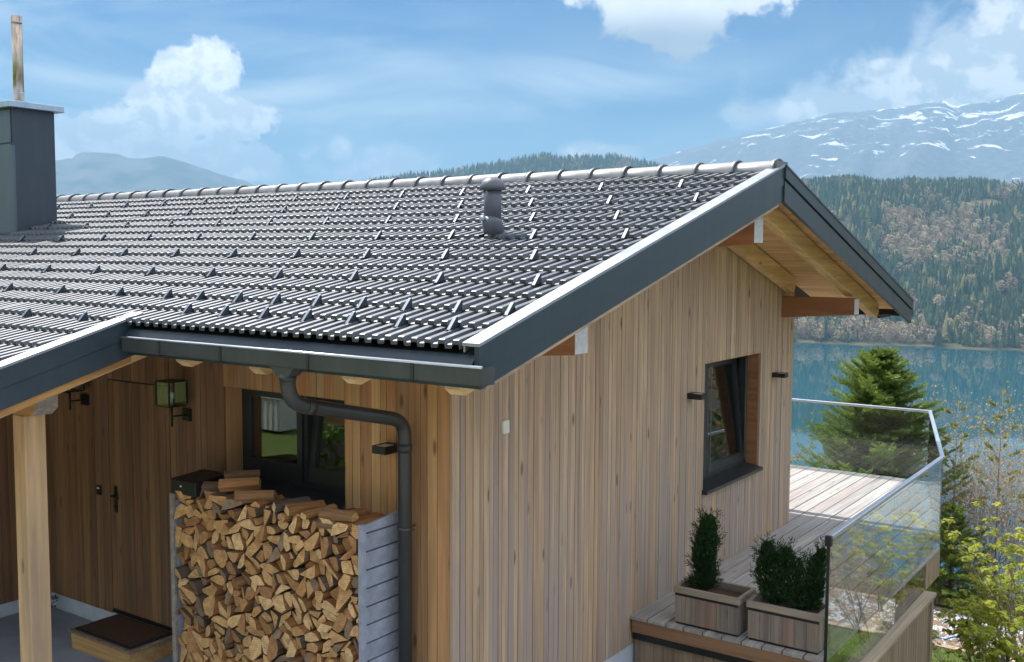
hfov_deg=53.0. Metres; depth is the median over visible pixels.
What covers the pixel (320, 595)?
firewood log
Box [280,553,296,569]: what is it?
firewood log
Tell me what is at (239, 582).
firewood log
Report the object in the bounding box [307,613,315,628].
firewood log
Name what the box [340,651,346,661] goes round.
firewood log
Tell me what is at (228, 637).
firewood log
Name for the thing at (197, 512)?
firewood log
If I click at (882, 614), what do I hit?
pebbles
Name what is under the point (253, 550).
firewood log
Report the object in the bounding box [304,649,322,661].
firewood log
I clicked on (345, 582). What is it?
firewood log
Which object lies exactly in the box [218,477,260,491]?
firewood log
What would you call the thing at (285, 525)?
firewood log
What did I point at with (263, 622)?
firewood log
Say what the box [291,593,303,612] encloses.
firewood log
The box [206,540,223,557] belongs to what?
firewood log
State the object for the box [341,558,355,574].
firewood log
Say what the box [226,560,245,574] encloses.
firewood log
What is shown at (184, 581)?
firewood log
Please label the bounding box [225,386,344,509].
window
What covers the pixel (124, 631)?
door mat
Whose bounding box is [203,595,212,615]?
firewood log
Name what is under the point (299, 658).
firewood log
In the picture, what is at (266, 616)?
firewood log
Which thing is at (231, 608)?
firewood log
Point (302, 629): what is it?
firewood log
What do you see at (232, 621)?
firewood log
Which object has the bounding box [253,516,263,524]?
firewood log
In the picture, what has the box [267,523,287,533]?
firewood log
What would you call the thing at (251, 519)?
firewood log
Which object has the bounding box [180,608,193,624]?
firewood log
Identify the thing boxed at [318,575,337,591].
firewood log
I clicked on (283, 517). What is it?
firewood log
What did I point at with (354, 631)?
firewood log
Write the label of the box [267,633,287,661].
firewood log
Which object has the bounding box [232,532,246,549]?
firewood log
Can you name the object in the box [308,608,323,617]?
firewood log
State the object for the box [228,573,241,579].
firewood log
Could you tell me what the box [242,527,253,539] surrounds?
firewood log
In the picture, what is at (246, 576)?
firewood log
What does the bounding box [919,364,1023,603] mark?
shrub
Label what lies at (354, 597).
firewood log
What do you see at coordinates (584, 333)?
house
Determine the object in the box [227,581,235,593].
firewood log
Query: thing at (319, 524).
firewood log
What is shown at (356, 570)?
firewood log
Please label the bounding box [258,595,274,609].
firewood log
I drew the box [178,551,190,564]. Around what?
firewood log
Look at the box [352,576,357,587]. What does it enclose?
firewood log
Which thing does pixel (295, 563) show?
firewood log
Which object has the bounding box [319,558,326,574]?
firewood log
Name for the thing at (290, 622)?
firewood log
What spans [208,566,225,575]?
firewood log
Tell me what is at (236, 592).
firewood log
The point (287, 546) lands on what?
firewood log
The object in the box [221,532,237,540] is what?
firewood log
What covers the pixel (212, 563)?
firewood log
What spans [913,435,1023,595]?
shrub
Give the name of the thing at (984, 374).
lake
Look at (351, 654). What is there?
firewood log
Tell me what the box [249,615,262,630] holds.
firewood log
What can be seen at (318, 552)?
firewood log
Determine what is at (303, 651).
firewood log
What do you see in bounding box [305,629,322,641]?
firewood log
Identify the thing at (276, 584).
firewood log
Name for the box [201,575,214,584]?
firewood log
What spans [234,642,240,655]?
firewood log
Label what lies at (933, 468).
balustrade
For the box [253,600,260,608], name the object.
firewood log
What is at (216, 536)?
firewood log
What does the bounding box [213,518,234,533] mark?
firewood log
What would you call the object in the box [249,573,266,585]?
firewood log
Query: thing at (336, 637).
firewood log
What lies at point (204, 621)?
firewood log
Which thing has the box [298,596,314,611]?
firewood log
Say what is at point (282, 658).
firewood log
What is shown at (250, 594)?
firewood log
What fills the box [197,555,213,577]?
firewood log
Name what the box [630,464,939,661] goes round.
deck
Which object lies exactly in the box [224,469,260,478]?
firewood log
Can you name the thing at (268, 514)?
firewood log
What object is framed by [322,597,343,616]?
firewood log
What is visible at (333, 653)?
firewood log
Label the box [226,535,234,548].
firewood log
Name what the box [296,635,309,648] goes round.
firewood log
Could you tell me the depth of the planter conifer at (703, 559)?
9.15 m
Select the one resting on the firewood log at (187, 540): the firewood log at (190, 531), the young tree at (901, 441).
the firewood log at (190, 531)
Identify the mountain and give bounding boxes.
[55,152,254,195]
[639,93,1023,183]
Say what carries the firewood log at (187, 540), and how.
on the firewood log
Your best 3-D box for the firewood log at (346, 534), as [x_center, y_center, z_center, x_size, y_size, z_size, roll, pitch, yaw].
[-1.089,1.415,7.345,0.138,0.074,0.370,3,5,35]
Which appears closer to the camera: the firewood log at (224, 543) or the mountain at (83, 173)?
the firewood log at (224, 543)
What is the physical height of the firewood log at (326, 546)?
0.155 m
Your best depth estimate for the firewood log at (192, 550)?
8.26 m
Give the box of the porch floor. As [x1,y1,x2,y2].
[0,606,172,661]
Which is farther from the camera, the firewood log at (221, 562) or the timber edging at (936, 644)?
the timber edging at (936, 644)
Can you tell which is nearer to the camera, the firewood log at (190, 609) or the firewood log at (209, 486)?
the firewood log at (209, 486)
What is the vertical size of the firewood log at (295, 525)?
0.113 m
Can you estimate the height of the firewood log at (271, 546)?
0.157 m
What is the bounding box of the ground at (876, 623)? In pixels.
[827,596,1023,661]
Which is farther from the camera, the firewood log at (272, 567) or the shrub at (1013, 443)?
the shrub at (1013, 443)
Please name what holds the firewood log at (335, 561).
on the firewood log at (334, 573)
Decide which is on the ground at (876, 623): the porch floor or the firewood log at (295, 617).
the porch floor
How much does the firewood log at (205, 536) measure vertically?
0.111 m
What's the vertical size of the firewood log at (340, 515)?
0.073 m
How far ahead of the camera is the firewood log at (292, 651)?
7.59 m
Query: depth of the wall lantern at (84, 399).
9.55 m
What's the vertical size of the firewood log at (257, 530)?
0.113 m
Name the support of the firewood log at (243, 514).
on the firewood log at (247, 523)
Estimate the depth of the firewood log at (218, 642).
8.09 m
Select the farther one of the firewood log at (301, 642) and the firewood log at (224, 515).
the firewood log at (224, 515)
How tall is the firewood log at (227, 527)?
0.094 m
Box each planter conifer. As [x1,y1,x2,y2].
[682,504,727,591]
[749,532,833,610]
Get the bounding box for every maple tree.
[941,501,1023,660]
[943,537,1023,661]
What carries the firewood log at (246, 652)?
on the firewood filler
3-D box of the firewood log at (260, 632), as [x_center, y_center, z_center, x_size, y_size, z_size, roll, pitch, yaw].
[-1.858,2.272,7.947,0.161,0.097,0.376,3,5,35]
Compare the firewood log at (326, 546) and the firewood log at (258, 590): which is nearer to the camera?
the firewood log at (326, 546)
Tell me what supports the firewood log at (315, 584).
on the firewood log at (320, 595)
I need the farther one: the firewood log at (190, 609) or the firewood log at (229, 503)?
the firewood log at (190, 609)
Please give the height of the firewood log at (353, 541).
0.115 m
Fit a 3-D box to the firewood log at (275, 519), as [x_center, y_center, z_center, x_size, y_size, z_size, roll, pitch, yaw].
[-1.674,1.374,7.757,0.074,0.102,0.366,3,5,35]
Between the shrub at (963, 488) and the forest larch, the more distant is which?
the forest larch
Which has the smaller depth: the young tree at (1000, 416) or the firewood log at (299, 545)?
the firewood log at (299, 545)
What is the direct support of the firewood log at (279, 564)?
on the firewood log at (276, 584)
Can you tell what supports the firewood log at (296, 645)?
on the firewood log at (303, 651)
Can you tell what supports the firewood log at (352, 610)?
on the firewood log
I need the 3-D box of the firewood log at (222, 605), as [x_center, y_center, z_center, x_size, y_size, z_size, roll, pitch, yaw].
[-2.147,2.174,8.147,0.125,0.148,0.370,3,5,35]
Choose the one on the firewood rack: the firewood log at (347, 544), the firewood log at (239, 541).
the firewood log at (347, 544)
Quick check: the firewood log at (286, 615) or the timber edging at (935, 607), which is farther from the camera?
the timber edging at (935, 607)
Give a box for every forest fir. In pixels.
[365,150,1023,346]
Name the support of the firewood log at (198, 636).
on the firewood filler
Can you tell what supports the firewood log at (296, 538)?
on the firewood log at (293, 547)
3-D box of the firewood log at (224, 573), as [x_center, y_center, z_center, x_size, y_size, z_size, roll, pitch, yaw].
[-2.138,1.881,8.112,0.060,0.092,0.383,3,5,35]
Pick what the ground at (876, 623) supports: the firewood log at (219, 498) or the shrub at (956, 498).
the shrub at (956, 498)
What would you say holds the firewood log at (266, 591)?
on the firewood log at (266, 603)
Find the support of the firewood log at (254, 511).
on the firewood log at (258, 520)
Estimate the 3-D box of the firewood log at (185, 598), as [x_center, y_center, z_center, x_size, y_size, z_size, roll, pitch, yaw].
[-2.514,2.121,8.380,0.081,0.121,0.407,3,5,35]
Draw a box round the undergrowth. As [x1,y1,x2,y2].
[893,568,1023,619]
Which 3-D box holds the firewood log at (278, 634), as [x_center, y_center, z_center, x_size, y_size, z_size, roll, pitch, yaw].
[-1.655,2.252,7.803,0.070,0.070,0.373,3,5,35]
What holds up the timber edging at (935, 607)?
on the ground at (876, 623)
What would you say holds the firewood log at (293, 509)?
on the firewood log at (283, 517)
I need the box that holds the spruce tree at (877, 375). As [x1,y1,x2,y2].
[798,346,992,598]
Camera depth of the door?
9.25 m
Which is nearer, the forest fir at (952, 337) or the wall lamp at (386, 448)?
the wall lamp at (386, 448)
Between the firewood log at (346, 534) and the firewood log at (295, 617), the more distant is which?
the firewood log at (295, 617)
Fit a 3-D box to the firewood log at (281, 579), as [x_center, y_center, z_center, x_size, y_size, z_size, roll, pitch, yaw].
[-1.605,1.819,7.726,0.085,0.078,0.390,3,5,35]
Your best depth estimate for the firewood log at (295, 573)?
7.50 m
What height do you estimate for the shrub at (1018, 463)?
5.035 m
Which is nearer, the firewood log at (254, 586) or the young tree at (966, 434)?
the firewood log at (254, 586)
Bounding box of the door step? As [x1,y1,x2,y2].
[68,614,172,661]
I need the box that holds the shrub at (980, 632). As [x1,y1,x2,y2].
[877,597,1023,661]
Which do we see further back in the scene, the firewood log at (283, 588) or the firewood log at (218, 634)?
the firewood log at (218, 634)
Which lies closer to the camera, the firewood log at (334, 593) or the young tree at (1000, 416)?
the firewood log at (334, 593)
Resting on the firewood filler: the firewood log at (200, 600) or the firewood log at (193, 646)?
the firewood log at (193, 646)
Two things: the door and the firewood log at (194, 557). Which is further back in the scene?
the door
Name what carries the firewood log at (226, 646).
on the firewood filler
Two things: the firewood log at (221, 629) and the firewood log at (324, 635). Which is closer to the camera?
the firewood log at (324, 635)
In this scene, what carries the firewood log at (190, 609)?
on the firewood log at (188, 616)
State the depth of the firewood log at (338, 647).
7.27 m
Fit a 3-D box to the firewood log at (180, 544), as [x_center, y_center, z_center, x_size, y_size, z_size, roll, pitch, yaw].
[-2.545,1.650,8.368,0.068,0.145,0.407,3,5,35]
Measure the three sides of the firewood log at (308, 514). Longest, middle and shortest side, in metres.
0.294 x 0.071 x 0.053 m
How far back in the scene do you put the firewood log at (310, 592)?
7.44 m
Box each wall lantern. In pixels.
[62,383,88,409]
[155,378,191,426]
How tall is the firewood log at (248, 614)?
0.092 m
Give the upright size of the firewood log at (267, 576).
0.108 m
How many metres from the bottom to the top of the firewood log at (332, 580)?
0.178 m
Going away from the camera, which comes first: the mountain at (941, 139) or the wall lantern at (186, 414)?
the wall lantern at (186, 414)
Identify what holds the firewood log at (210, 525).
on the firewood log at (216, 536)
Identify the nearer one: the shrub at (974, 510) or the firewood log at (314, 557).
the firewood log at (314, 557)
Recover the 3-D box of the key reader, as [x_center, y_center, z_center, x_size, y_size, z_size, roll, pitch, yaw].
[-3.857,1.485,9.597,0.065,0.085,0.016,3,5,35]
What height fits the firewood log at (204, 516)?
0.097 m
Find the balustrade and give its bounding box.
[792,398,944,661]
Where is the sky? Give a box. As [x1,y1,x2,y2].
[0,0,1023,185]
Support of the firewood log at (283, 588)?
on the firewood log at (280, 603)
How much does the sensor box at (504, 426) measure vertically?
0.100 m
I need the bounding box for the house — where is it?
[0,15,913,661]
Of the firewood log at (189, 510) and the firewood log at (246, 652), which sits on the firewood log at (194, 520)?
the firewood log at (189, 510)
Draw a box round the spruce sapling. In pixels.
[919,501,992,607]
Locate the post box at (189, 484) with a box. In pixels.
[171,469,224,496]
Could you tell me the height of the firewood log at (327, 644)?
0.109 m
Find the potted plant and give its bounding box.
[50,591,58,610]
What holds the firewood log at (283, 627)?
on the firewood log at (286, 642)
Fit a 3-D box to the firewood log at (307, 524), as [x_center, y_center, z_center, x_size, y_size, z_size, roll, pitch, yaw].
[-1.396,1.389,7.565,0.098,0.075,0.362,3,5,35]
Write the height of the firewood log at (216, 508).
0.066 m
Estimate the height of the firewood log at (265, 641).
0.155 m
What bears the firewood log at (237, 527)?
on the firewood log at (239, 541)
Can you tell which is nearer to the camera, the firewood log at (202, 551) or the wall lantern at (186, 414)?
the firewood log at (202, 551)
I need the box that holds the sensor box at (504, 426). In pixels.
[501,419,509,433]
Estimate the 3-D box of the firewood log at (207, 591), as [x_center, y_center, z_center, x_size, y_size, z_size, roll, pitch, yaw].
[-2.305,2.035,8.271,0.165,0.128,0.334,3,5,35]
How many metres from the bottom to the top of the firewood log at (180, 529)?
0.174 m
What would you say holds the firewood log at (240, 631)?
on the firewood log at (246, 641)
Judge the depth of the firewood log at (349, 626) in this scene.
7.24 m
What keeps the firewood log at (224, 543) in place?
on the firewood log at (221, 562)
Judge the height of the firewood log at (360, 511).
0.129 m
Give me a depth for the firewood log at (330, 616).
7.36 m
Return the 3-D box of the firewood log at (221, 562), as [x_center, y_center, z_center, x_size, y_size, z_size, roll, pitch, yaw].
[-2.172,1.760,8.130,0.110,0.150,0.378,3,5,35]
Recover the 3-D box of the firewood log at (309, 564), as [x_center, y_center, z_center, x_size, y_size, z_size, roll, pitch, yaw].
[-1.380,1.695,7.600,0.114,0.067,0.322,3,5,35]
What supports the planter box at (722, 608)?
on the deck
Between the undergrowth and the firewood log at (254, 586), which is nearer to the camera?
the firewood log at (254, 586)
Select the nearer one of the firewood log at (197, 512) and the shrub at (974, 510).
the firewood log at (197, 512)
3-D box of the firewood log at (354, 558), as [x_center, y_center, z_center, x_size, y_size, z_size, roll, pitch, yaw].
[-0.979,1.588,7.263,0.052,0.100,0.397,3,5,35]
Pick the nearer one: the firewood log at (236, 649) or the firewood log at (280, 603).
the firewood log at (280, 603)
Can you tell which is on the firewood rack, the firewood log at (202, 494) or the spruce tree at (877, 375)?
the firewood log at (202, 494)
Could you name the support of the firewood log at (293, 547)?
on the firewood log at (292, 554)
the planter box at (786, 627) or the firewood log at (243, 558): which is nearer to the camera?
the firewood log at (243, 558)
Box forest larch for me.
[362,152,1023,345]
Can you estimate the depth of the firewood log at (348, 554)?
7.18 m
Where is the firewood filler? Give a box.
[178,630,262,661]
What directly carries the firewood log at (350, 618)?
on the firewood log at (349, 626)
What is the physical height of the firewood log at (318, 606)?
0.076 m
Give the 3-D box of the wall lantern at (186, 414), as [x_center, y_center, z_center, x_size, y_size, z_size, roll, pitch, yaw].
[-2.835,0.605,8.658,0.188,0.392,0.264,3,5,35]
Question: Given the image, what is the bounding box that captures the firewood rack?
[169,493,398,661]
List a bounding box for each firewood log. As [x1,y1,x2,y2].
[174,503,188,519]
[175,490,194,498]
[175,524,188,546]
[175,564,191,578]
[177,494,195,503]
[178,531,184,546]
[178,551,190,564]
[178,577,197,587]
[179,589,193,604]
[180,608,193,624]
[181,532,193,548]
[181,584,204,602]
[182,603,195,616]
[183,526,194,534]
[184,503,197,517]
[184,546,190,559]
[186,498,195,505]
[186,516,202,525]
[187,625,200,652]
[188,560,195,570]
[188,569,198,577]
[189,578,209,595]
[190,548,194,556]
[191,552,199,566]
[191,628,209,650]
[193,610,205,632]
[193,613,211,626]
[194,508,201,518]
[194,524,207,545]
[194,534,205,551]
[195,489,204,503]
[195,603,205,616]
[196,563,214,576]
[196,594,207,610]
[197,497,211,511]
[197,545,210,558]
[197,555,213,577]
[199,530,215,543]
[201,481,218,490]
[201,511,209,521]
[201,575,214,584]
[202,585,211,595]
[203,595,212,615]
[204,491,219,499]
[204,492,220,508]
[205,624,215,636]
[206,509,219,519]
[206,518,221,530]
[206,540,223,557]
[207,558,218,569]
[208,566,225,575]
[209,488,261,505]
[209,592,225,617]
[210,574,231,585]
[211,581,227,596]
[211,614,228,627]
[212,502,251,512]
[212,531,221,543]
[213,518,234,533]
[213,623,226,634]
[214,547,227,567]
[214,630,224,638]
[215,636,220,647]
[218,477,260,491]
[218,511,231,519]
[218,600,226,617]
[220,548,234,560]
[220,568,230,580]
[221,493,277,510]
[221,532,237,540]
[221,540,227,546]
[221,641,234,648]
[222,521,236,535]
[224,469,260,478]
[224,590,234,604]
[224,626,237,643]
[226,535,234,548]
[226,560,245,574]
[227,549,246,562]
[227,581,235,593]
[227,603,241,620]
[227,611,247,627]
[228,506,244,519]
[228,523,242,533]
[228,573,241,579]
[231,629,245,641]
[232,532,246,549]
[232,576,248,589]
[233,588,241,596]
[234,490,276,502]
[234,595,242,606]
[234,606,252,611]
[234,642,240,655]
[235,627,250,635]
[237,613,249,632]
[237,642,248,652]
[238,504,250,520]
[238,553,248,568]
[239,519,263,529]
[240,598,254,611]
[241,571,260,584]
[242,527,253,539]
[242,585,250,598]
[242,634,255,646]
[243,648,262,660]
[245,540,268,557]
[245,559,262,574]
[245,586,255,599]
[245,610,252,622]
[246,497,291,516]
[246,532,255,545]
[246,626,268,636]
[247,556,266,568]
[248,513,263,525]
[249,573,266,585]
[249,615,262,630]
[249,636,263,660]
[251,494,284,507]
[251,581,259,591]
[251,605,273,616]
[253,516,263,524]
[253,523,278,543]
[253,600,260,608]
[254,525,261,536]
[255,585,261,594]
[255,594,260,603]
[256,549,266,562]
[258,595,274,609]
[258,615,272,632]
[260,560,282,574]
[260,585,276,598]
[261,609,272,621]
[261,632,274,654]
[262,569,272,585]
[263,541,270,560]
[263,654,283,661]
[264,507,273,524]
[265,622,278,634]
[266,547,292,563]
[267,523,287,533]
[267,532,282,544]
[267,542,277,557]
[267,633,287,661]
[270,609,287,628]
[272,496,311,511]
[272,511,284,523]
[272,571,283,590]
[273,594,294,612]
[273,629,284,638]
[275,583,291,594]
[276,560,294,570]
[276,571,287,584]
[276,654,297,661]
[277,512,293,522]
[278,521,291,528]
[278,529,288,550]
[279,609,294,627]
[279,624,288,631]
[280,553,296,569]
[282,635,295,646]
[283,531,298,551]
[283,572,301,590]
[283,631,293,638]
[284,500,325,515]
[284,590,295,607]
[284,617,303,630]
[285,533,305,543]
[286,639,301,656]
[286,655,304,661]
[287,566,306,579]
[289,516,309,533]
[289,551,296,558]
[289,624,317,635]
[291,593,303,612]
[292,543,301,554]
[292,610,303,624]
[292,637,305,648]
[293,559,306,566]
[295,539,306,550]
[295,609,308,622]
[296,548,310,565]
[296,577,308,596]
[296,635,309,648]
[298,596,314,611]
[299,529,316,538]
[300,503,337,519]
[300,564,321,578]
[300,648,310,656]
[302,516,317,528]
[303,612,314,629]
[304,532,320,550]
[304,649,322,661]
[305,561,318,568]
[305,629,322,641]
[306,579,314,598]
[306,639,328,652]
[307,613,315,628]
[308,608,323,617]
[310,547,328,562]
[310,575,321,590]
[311,519,318,533]
[311,616,319,627]
[312,597,316,607]
[315,548,321,558]
[315,588,334,602]
[316,519,354,531]
[316,601,322,609]
[317,620,334,632]
[317,651,328,661]
[318,507,358,521]
[318,508,355,535]
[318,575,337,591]
[318,614,328,626]
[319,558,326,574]
[320,508,367,535]
[320,534,330,545]
[320,631,329,638]
[321,532,344,557]
[321,652,333,656]
[322,558,342,579]
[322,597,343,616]
[322,609,336,621]
[322,639,331,652]
[326,568,338,587]
[329,553,344,571]
[329,645,342,657]
[329,656,340,661]
[330,586,339,599]
[330,629,347,642]
[331,512,384,535]
[332,542,345,554]
[332,612,347,632]
[332,638,352,652]
[333,533,345,542]
[336,587,356,613]
[337,531,350,537]
[338,573,357,590]
[340,545,383,559]
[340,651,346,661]
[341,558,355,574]
[341,640,353,650]
[342,537,351,551]
[344,607,357,621]
[344,619,356,639]
[345,645,358,661]
[348,535,357,552]
[348,602,357,617]
[349,613,393,635]
[350,515,392,538]
[350,594,357,603]
[351,544,387,567]
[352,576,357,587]
[353,560,392,574]
[353,637,358,654]
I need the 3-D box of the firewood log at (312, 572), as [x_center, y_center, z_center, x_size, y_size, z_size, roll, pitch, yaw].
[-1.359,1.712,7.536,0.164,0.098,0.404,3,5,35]
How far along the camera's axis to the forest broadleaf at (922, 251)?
1480.53 m
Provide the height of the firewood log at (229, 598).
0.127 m
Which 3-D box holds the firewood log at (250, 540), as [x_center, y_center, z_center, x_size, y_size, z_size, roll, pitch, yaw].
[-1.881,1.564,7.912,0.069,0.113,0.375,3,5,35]
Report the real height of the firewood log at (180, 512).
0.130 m
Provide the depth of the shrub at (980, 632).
12.26 m
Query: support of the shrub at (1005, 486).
on the ground at (876, 623)
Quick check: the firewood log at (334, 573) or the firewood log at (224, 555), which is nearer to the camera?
the firewood log at (334, 573)
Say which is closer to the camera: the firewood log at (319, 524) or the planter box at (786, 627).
the firewood log at (319, 524)
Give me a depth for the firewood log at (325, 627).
7.33 m
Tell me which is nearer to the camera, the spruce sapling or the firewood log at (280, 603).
the firewood log at (280, 603)
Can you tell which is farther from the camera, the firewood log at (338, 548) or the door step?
the door step
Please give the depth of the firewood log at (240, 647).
7.89 m
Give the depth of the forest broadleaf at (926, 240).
1475.88 m
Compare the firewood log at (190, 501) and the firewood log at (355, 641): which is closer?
the firewood log at (355, 641)
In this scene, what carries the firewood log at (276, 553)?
on the firewood log at (279, 564)
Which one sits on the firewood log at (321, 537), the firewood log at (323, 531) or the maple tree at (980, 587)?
the firewood log at (323, 531)
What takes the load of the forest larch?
on the hills
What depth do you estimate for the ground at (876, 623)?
15.81 m
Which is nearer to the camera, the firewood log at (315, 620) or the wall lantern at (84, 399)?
the firewood log at (315, 620)
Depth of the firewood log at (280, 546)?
7.59 m
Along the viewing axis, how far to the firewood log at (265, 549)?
7.71 m
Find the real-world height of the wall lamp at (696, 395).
0.057 m
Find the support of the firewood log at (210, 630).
on the firewood filler
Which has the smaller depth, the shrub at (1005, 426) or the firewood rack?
the firewood rack
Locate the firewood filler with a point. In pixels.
(213, 653)
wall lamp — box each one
[372,442,396,454]
[687,392,706,399]
[772,372,787,377]
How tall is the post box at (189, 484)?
0.138 m
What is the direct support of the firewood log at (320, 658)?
on the firewood log
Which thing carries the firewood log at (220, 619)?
on the firewood log at (221, 629)
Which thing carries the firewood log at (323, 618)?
on the firewood log at (324, 635)
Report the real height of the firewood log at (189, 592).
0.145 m
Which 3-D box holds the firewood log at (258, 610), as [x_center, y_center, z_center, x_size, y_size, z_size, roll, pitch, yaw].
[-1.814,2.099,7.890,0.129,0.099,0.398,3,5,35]
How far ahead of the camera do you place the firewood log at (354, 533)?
7.15 m
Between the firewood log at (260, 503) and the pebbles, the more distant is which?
the pebbles
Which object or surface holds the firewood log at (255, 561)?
on the firewood log at (251, 567)
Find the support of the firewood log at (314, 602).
on the firewood log at (314, 612)
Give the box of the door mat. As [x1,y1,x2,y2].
[75,614,171,649]
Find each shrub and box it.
[790,411,865,467]
[836,366,1023,591]
[838,430,1012,580]
[877,597,1023,661]
[905,421,1023,593]
[906,471,999,580]
[911,388,1023,592]
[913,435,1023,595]
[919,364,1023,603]
[923,450,1023,582]
[972,406,1023,568]
[980,410,1023,503]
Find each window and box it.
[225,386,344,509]
[702,353,762,494]
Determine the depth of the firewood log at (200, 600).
8.13 m
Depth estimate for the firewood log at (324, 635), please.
7.38 m
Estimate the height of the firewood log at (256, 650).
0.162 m
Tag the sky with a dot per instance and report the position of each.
(256, 92)
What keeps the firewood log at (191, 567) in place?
on the firewood log at (193, 574)
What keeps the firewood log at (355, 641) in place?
on the firewood log
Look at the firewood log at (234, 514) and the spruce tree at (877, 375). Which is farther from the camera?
the spruce tree at (877, 375)
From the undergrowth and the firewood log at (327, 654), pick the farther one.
the undergrowth
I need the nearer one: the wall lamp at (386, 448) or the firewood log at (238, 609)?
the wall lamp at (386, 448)
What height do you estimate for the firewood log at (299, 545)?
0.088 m
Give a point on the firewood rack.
(382, 648)
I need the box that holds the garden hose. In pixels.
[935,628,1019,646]
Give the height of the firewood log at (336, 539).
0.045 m
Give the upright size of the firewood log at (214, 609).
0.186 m
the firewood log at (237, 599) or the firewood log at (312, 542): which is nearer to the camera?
the firewood log at (312, 542)
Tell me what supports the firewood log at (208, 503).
on the firewood log at (212, 514)
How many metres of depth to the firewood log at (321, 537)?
7.34 m
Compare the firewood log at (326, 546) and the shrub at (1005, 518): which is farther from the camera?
the shrub at (1005, 518)
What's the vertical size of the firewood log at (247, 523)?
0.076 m
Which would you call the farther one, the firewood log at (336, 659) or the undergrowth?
the undergrowth
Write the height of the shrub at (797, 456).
3.907 m
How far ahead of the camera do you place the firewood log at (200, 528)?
8.11 m
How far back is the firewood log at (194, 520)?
8.16 m
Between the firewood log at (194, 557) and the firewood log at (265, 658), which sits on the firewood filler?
the firewood log at (265, 658)
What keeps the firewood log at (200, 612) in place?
on the firewood log at (204, 621)
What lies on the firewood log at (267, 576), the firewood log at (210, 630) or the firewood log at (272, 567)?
the firewood log at (272, 567)
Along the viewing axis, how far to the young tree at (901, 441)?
19.27 m
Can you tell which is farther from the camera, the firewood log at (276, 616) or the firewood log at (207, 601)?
the firewood log at (207, 601)
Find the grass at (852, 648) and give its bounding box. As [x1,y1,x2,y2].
[828,629,1010,661]
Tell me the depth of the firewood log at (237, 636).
7.91 m
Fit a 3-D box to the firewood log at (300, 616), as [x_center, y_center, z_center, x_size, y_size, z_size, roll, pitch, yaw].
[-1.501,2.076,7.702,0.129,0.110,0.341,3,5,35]
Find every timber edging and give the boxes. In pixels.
[862,627,1014,661]
[890,598,1019,624]
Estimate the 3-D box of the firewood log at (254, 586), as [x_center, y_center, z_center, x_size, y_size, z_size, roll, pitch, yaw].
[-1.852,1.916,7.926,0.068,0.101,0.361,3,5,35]
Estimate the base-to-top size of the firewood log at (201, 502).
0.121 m
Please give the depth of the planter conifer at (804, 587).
8.69 m
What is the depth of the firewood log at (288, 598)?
7.55 m
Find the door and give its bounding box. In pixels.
[108,380,171,631]
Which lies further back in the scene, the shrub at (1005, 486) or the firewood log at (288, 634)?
the shrub at (1005, 486)
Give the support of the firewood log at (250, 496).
on the firewood log at (229, 503)
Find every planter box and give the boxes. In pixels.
[674,575,755,636]
[746,591,832,654]
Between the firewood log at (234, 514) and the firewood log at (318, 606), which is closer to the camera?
the firewood log at (318, 606)
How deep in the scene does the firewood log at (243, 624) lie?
7.86 m
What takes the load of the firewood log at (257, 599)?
on the firewood log at (258, 610)
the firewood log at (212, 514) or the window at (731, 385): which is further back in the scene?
the window at (731, 385)
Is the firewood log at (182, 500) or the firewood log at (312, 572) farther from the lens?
the firewood log at (182, 500)
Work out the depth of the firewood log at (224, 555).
7.94 m
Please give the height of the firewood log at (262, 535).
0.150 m
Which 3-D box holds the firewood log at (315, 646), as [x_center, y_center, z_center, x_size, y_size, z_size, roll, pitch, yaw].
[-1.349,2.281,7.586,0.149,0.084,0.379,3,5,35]
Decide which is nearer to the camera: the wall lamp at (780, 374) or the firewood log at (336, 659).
the firewood log at (336, 659)
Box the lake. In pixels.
[790,342,1023,605]
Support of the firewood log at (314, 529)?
on the firewood log at (312, 542)
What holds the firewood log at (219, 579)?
on the firewood log at (216, 589)
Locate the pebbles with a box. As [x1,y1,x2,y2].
[864,600,1022,653]
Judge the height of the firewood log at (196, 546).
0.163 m
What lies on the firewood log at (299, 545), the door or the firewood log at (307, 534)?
the firewood log at (307, 534)
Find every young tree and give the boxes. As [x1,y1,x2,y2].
[899,405,927,480]
[941,400,988,572]
[968,389,1023,601]
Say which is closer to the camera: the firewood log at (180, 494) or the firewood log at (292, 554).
the firewood log at (292, 554)
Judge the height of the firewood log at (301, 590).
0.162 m
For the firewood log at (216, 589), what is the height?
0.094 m
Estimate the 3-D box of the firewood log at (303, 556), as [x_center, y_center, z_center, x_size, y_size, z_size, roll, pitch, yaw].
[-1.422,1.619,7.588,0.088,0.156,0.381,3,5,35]
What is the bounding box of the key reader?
[96,485,101,494]
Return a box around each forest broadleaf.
[400,155,1023,345]
[456,156,1023,343]
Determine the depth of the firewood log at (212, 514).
8.02 m
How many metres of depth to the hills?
1209.73 m
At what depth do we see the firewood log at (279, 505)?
7.65 m
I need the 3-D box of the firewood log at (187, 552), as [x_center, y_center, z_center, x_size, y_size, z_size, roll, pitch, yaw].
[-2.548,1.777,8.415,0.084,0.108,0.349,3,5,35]
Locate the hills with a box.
[429,159,1023,349]
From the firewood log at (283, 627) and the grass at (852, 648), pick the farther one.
the grass at (852, 648)
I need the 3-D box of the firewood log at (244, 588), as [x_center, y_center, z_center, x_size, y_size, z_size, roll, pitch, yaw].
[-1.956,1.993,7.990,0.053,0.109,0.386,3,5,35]

